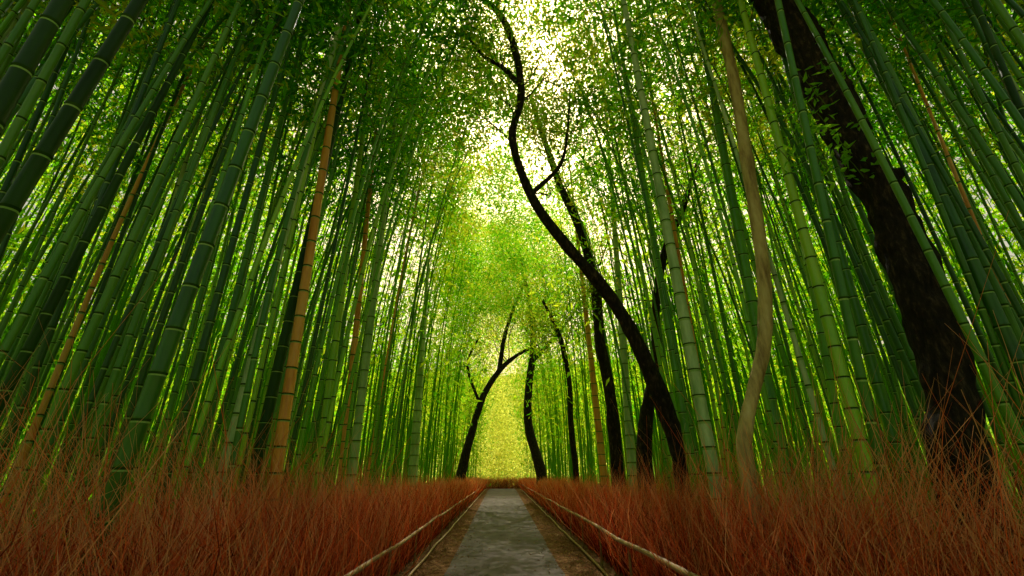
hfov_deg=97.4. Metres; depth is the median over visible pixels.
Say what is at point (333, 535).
brush fence
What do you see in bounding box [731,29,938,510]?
bamboo
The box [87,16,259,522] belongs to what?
bamboo
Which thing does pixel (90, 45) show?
bamboo
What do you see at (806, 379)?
bamboo
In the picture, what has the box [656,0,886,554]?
bamboo
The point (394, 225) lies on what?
bamboo
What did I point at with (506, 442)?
sunlit foliage
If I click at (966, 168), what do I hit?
bamboo
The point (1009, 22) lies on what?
bamboo
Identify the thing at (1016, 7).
bamboo
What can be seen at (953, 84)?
bamboo
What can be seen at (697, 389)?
bamboo
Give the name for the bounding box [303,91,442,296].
bamboo
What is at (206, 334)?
bamboo
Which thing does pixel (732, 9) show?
bamboo
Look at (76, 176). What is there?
bamboo
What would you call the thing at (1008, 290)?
bamboo
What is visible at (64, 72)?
bamboo
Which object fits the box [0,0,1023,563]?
bamboo grove
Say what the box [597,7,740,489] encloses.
bamboo
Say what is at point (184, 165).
bamboo
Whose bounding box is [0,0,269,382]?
bamboo
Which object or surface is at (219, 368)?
bamboo
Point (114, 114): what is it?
bamboo
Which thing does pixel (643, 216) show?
bamboo
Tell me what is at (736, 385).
bamboo
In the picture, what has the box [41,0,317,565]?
bamboo
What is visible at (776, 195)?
bamboo
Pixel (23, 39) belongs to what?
bamboo
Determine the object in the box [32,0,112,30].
bamboo
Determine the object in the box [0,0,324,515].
bamboo
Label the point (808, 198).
bamboo
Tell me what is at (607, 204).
bamboo
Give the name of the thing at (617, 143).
bamboo
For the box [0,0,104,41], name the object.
bamboo
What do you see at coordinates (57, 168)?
bamboo
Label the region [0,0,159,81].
bamboo
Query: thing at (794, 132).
bamboo
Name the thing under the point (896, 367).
bamboo
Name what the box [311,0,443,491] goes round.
bamboo
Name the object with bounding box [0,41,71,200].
bamboo
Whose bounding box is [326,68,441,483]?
bamboo
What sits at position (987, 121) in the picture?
bamboo
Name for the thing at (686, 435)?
bamboo
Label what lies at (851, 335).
bamboo
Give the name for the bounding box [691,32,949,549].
bamboo
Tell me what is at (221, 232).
bamboo
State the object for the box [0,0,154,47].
bamboo
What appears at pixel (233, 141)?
bamboo
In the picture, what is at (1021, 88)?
bamboo
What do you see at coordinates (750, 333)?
bamboo
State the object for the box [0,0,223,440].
bamboo
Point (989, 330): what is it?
bamboo
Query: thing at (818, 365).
bamboo
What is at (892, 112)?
bamboo
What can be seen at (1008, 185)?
bamboo
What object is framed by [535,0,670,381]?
bamboo
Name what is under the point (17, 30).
bamboo
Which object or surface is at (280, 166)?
bamboo
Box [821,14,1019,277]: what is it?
bamboo
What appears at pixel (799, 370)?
bamboo
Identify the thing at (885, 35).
bamboo
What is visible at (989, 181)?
bamboo
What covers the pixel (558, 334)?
tree
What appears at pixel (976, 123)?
bamboo
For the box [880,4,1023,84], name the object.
bamboo
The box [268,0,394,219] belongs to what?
bamboo
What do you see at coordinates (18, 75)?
bamboo
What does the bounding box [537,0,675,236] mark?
bamboo
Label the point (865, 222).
bamboo
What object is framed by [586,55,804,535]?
bamboo
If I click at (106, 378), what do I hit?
bamboo
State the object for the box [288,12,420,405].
bamboo
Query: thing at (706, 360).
bamboo
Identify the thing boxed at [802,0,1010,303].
bamboo
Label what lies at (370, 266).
bamboo
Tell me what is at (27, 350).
bamboo
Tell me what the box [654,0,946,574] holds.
bamboo
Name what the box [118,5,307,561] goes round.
bamboo
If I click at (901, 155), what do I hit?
bamboo
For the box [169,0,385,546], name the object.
bamboo
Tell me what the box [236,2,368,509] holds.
bamboo
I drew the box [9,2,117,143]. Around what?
bamboo
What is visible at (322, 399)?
bamboo
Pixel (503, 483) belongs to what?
brush fence
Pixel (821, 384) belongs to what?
bamboo
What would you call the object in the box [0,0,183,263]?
bamboo
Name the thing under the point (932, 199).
bamboo
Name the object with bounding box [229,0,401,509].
bamboo
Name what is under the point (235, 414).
bamboo
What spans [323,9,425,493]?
bamboo
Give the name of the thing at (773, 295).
bamboo
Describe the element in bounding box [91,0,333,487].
bamboo
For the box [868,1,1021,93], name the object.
bamboo
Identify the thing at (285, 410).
bamboo
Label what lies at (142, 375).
bamboo
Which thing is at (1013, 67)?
bamboo
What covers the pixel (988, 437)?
bamboo
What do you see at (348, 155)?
bamboo
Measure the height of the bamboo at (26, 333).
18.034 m
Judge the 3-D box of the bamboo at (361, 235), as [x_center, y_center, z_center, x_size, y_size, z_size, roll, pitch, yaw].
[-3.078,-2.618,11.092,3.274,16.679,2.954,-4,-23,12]
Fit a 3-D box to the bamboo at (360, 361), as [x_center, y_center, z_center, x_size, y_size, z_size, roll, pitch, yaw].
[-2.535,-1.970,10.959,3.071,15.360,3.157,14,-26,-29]
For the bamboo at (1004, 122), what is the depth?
6.45 m
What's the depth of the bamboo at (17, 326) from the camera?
4.01 m
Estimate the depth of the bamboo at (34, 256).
6.53 m
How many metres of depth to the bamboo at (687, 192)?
10.78 m
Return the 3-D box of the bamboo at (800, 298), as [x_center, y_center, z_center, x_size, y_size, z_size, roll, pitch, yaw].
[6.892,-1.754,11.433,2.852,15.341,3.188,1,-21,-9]
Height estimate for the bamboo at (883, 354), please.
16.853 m
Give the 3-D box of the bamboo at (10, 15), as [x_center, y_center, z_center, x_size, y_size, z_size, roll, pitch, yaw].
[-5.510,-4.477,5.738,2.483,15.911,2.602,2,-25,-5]
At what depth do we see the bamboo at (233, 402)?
7.10 m
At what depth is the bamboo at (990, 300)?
4.26 m
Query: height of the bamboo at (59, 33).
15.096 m
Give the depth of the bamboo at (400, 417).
12.99 m
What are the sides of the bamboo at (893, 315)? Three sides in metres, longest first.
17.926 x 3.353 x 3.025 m
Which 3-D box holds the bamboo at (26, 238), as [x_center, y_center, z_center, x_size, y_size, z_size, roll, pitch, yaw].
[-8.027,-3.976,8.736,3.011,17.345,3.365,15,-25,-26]
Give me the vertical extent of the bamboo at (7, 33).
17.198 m
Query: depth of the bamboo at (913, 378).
5.86 m
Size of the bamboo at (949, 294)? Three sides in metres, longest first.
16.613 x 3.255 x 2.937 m
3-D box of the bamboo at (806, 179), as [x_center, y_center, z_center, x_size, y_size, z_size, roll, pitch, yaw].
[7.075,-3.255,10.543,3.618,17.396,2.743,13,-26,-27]
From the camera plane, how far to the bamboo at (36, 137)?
7.04 m
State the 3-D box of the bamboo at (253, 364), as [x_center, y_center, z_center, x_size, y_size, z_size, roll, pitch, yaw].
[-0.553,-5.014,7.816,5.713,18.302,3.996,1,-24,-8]
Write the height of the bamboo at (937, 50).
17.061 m
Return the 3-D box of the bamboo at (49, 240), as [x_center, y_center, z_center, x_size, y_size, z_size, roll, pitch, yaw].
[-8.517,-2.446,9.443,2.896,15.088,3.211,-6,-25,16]
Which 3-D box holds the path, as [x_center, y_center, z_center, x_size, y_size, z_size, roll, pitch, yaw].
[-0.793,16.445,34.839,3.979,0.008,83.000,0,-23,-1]
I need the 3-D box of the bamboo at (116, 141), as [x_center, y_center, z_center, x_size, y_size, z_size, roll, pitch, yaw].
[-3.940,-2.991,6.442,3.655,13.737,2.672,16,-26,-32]
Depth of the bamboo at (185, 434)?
8.73 m
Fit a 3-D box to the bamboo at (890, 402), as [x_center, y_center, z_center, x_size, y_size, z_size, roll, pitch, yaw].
[6.165,-2.608,10.240,3.177,16.020,4.191,2,-25,-9]
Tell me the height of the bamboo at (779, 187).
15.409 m
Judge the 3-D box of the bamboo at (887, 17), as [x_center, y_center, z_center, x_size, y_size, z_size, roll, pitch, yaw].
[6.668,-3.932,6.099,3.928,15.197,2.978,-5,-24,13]
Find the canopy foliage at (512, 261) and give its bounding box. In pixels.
[308,0,727,360]
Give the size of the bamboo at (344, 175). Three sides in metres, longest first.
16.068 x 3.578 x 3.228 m
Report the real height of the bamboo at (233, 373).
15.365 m
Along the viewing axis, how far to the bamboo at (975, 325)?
6.09 m
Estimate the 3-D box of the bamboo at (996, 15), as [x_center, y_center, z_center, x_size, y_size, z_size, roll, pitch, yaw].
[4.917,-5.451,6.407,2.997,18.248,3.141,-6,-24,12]
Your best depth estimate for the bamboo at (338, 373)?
8.16 m
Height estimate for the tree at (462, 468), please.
20.775 m
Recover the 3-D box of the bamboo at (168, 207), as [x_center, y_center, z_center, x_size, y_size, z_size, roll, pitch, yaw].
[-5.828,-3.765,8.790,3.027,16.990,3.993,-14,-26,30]
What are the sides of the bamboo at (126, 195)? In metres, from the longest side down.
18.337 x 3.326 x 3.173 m
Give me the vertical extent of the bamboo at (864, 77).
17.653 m
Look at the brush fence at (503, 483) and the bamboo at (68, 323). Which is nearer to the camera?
the bamboo at (68, 323)
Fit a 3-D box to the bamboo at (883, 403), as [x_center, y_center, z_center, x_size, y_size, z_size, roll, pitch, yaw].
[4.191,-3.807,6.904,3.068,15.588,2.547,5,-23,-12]
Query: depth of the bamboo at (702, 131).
7.46 m
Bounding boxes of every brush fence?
[0,248,498,575]
[473,474,530,488]
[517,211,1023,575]
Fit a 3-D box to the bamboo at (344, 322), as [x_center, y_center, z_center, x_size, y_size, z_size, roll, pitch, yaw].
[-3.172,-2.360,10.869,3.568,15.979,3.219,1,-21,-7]
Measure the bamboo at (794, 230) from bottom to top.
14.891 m
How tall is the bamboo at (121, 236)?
17.723 m
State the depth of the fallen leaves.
11.30 m
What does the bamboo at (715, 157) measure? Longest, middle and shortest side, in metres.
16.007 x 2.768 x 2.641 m
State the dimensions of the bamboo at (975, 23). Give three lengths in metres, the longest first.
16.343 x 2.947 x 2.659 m
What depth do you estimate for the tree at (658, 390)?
9.50 m
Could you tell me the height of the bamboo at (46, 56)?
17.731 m
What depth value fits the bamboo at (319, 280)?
11.09 m
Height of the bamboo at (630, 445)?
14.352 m
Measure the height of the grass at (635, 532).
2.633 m
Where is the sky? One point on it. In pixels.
(992, 205)
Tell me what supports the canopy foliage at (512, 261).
attached to the tree at (539, 464)
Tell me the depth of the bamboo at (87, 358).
5.33 m
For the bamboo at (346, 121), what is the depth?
8.03 m
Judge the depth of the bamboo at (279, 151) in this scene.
7.73 m
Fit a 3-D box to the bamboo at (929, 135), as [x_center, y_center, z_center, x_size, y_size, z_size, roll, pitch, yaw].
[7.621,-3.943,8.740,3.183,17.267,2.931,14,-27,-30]
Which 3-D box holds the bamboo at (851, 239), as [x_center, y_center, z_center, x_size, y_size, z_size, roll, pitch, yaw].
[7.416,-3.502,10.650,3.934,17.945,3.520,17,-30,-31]
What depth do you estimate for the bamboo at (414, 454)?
13.97 m
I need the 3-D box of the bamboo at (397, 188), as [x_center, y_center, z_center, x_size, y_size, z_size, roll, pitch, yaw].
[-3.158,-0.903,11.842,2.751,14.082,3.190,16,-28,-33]
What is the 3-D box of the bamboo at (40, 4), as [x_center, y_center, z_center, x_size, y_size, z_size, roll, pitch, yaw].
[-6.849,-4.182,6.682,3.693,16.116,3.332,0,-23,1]
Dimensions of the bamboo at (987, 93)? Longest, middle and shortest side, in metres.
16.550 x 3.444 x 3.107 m
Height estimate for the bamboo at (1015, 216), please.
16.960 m
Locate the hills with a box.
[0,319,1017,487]
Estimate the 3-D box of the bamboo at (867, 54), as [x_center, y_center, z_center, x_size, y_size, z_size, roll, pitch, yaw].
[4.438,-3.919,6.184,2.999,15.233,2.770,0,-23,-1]
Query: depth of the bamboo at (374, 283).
9.27 m
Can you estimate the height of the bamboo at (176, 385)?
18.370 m
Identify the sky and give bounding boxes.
[0,0,1023,376]
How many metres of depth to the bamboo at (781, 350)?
9.05 m
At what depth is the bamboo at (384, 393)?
12.46 m
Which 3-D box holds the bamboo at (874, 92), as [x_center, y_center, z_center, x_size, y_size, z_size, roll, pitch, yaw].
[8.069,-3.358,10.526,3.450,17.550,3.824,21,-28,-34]
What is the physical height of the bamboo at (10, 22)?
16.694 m
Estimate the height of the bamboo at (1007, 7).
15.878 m
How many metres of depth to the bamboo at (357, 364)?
9.65 m
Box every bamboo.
[0,0,14,19]
[0,0,34,41]
[0,0,41,66]
[0,0,74,132]
[0,0,91,96]
[0,0,91,169]
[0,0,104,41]
[0,0,108,33]
[0,0,133,64]
[0,0,143,39]
[0,0,148,243]
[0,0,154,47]
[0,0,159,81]
[0,0,170,138]
[0,0,175,447]
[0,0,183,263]
[0,0,188,46]
[0,0,194,175]
[0,0,207,339]
[0,0,215,289]
[0,0,216,429]
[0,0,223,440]
[0,0,241,478]
[0,0,245,134]
[0,0,247,386]
[0,0,255,366]
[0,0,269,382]
[0,0,309,473]
[0,0,316,346]
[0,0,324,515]
[0,0,334,414]
[0,0,337,538]
[0,6,235,326]
[0,7,196,304]
[0,13,224,383]
[0,33,251,497]
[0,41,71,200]
[1,0,117,33]
[1,0,355,562]
[3,0,88,77]
[3,0,128,91]
[3,4,194,422]
[4,4,270,544]
[5,3,254,467]
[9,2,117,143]
[13,4,263,526]
[14,0,163,179]
[19,0,365,573]
[21,0,304,309]
[22,2,87,50]
[28,2,228,454]
[29,11,257,539]
[30,3,204,331]
[31,0,351,568]
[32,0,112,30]
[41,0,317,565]
[50,4,260,356]
[51,1,164,111]
[52,1,326,430]
[62,0,156,67]
[64,0,329,556]
[70,0,304,575]
[78,0,309,526]
[83,10,336,507]
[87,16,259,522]
[88,0,377,527]
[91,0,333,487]
[106,0,352,559]
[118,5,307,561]
[128,0,345,570]
[131,13,297,574]
[132,8,255,184]
[143,0,400,574]
[154,0,307,244]
[154,16,312,543]
[157,0,467,552]
[158,10,313,318]
[159,4,299,343]
[162,31,309,487]
[163,3,316,448]
[166,17,323,505]
[168,4,333,148]
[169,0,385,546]
[174,0,425,514]
[180,0,434,575]
[182,1,379,534]
[183,0,337,158]
[193,3,388,484]
[195,0,450,536]
[199,0,439,550]
[207,0,367,506]
[212,0,435,535]
[217,0,451,527]
[224,3,366,181]
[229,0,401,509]
[231,12,367,516]
[235,0,435,547]
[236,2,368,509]
[239,0,415,545]
[240,28,353,493]
[245,0,439,561]
[247,3,383,470]
[249,9,389,275]
[261,2,428,510]
[261,38,502,493]
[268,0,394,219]
[277,0,431,510]
[284,60,452,468]
[284,91,409,459]
[286,0,508,510]
[287,0,450,484]
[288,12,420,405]
[298,0,502,505]
[299,5,407,179]
[303,8,441,499]
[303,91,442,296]
[305,6,433,484]
[309,38,483,460]
[310,0,450,486]
[310,0,546,504]
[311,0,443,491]
[319,0,445,493]
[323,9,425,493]
[326,0,538,491]
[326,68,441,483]
[329,109,433,498]
[339,0,487,495]
[340,1,518,391]
[343,0,467,501]
[345,1,478,480]
[349,44,453,294]
[364,6,508,495]
[368,1,516,502]
[372,52,477,488]
[375,77,506,492]
[385,0,557,494]
[391,3,498,487]
[407,240,430,489]
[492,0,679,421]
[497,0,727,502]
[497,86,645,446]
[520,2,727,486]
[521,0,664,381]
[525,0,674,514]
[526,139,627,488]
[533,0,664,273]
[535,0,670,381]
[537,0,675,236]
[539,0,737,515]
[540,80,641,490]
[542,0,737,434]
[546,0,708,514]
[559,0,675,495]
[559,0,735,575]
[563,0,705,519]
[565,0,791,527]
[575,0,733,380]
[582,0,761,503]
[582,39,675,392]
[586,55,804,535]
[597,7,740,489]
[601,0,803,546]
[611,48,735,437]
[613,0,830,533]
[614,0,862,565]
[621,0,805,520]
[626,0,841,535]
[627,0,926,411]
[631,0,873,522]
[634,13,777,512]
[639,0,829,353]
[651,0,900,313]
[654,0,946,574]
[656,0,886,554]
[658,11,816,477]
[660,1,921,386]
[665,7,830,277]
[666,2,868,544]
[672,10,837,383]
[676,0,839,547]
[676,8,951,568]
[679,2,923,418]
[682,18,869,528]
[686,0,935,572]
[689,0,925,450]
[691,0,1022,537]
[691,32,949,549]
[692,21,805,208]
[694,0,876,400]
[695,0,914,538]
[698,65,889,472]
[708,42,801,250]
[710,0,1023,431]
[712,7,860,520]
[712,30,833,261]
[718,4,912,367]
[723,0,1023,335]
[728,0,922,422]
[728,1,1019,518]
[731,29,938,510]
[732,19,896,492]
[734,1,1023,504]
[737,42,917,470]
[738,0,908,103]
[744,5,900,159]
[748,0,1023,326]
[750,40,862,264]
[760,19,1023,523]
[761,0,1023,466]
[774,0,906,575]
[780,16,947,564]
[792,18,1010,395]
[794,0,1023,454]
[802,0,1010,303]
[802,0,1023,164]
[803,0,1023,393]
[804,0,1023,217]
[804,0,1023,428]
[808,0,1023,97]
[809,0,1023,238]
[810,0,1023,19]
[817,1,1023,151]
[818,14,1023,310]
[820,0,1023,251]
[820,2,1023,153]
[821,0,937,149]
[821,0,1018,172]
[821,0,1023,158]
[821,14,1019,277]
[825,0,1018,243]
[829,0,979,79]
[829,8,1019,319]
[831,0,1023,239]
[835,4,1023,296]
[836,2,1012,221]
[844,14,1012,202]
[847,2,1023,200]
[849,0,1023,352]
[860,3,989,153]
[865,0,1023,86]
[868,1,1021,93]
[869,2,1023,192]
[874,0,1019,24]
[875,0,1023,39]
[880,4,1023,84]
[882,0,1021,71]
[884,0,1023,29]
[888,0,1023,89]
[892,1,1020,165]
[896,0,1023,104]
[899,0,1023,71]
[920,5,1023,155]
[928,0,1023,135]
[937,0,1023,188]
[949,0,1020,112]
[957,0,1014,35]
[958,0,1023,103]
[960,0,1007,92]
[970,0,1023,118]
[984,0,1023,57]
[990,0,1023,52]
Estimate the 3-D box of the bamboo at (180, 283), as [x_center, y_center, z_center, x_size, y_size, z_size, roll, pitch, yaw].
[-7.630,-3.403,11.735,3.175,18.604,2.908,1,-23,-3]
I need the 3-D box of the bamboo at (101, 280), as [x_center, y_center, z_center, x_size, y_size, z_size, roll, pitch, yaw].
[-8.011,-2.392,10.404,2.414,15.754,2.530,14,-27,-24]
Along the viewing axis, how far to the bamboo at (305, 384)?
7.49 m
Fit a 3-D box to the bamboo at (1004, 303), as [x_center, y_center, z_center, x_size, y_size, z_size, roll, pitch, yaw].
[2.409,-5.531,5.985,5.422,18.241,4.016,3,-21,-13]
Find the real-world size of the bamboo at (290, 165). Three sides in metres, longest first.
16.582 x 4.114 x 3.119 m
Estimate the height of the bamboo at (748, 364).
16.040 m
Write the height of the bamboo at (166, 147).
14.420 m
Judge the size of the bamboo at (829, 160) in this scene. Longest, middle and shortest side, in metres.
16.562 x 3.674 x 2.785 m
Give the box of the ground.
[8,485,1016,575]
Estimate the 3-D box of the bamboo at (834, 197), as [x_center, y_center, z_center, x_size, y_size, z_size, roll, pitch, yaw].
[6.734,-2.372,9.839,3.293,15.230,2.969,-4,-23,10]
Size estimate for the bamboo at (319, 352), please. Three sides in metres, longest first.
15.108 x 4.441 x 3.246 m
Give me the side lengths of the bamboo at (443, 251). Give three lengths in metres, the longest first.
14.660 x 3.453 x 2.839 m
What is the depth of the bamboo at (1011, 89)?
4.25 m
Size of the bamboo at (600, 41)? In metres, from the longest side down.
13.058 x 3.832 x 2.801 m
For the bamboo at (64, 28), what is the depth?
7.32 m
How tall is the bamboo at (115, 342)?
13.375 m
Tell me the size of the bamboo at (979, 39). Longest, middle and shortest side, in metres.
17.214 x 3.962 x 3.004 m
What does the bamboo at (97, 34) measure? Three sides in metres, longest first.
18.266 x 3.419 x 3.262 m
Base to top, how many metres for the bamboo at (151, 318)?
15.494 m
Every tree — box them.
[417,0,696,558]
[428,239,555,481]
[472,180,622,486]
[495,13,659,490]
[504,263,631,482]
[557,119,760,495]
[666,0,772,575]
[751,0,1023,574]
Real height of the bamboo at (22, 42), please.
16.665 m
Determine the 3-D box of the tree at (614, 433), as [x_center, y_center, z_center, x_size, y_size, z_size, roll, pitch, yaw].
[2.081,-1.341,13.874,5.872,16.568,5.084,-5,-23,12]
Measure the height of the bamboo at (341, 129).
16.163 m
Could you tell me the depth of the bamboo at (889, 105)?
9.51 m
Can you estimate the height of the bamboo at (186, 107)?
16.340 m
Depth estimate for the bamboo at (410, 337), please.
12.23 m
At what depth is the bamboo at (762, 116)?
12.06 m
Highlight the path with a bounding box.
[444,489,564,575]
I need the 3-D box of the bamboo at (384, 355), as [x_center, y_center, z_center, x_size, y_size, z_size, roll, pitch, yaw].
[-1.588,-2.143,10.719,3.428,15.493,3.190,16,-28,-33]
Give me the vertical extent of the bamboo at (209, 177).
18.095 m
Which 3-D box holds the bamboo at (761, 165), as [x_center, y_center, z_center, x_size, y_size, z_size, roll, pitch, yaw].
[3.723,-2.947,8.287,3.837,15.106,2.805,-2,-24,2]
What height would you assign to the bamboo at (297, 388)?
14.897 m
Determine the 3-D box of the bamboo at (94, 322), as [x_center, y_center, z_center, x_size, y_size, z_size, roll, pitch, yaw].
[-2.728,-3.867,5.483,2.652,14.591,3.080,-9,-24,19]
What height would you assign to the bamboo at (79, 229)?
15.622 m
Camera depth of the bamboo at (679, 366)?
8.34 m
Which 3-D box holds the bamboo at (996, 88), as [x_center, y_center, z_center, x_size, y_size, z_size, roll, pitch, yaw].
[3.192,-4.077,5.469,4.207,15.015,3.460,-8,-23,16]
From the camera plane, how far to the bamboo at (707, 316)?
9.70 m
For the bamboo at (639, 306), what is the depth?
10.38 m
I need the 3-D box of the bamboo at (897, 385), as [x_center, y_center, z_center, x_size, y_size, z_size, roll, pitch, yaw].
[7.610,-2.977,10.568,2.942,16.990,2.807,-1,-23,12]
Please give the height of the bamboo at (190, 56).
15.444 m
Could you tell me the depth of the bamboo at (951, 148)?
9.24 m
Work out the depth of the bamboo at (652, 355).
11.15 m
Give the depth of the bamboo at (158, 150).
9.22 m
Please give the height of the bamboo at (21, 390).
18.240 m
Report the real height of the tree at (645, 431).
11.723 m
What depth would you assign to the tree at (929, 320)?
4.60 m
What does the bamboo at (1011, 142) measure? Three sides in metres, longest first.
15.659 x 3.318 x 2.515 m
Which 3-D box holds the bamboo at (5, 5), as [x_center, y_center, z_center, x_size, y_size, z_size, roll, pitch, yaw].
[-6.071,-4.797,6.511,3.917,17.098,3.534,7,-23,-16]
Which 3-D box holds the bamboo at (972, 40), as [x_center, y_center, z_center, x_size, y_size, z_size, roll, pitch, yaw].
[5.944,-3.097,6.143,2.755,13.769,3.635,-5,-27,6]
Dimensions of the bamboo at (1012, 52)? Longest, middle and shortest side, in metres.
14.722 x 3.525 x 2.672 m
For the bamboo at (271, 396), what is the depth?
5.94 m
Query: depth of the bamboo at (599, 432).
13.99 m
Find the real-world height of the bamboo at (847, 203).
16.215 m
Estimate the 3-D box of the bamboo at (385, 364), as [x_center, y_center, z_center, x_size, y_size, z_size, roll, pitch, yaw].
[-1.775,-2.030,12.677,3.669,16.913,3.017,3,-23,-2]
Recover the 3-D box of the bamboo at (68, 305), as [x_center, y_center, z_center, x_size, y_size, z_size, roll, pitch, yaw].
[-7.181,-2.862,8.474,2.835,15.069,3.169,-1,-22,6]
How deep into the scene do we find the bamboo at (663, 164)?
9.83 m
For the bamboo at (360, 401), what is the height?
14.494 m
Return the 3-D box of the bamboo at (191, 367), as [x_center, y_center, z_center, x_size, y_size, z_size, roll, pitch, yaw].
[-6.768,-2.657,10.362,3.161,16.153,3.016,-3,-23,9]
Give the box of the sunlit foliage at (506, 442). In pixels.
[338,196,622,487]
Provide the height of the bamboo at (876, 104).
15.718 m
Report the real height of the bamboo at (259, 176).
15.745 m
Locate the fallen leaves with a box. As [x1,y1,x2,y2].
[412,492,600,575]
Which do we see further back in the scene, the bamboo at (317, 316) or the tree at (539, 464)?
the tree at (539, 464)
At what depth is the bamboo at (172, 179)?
7.33 m
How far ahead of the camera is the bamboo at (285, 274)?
10.35 m

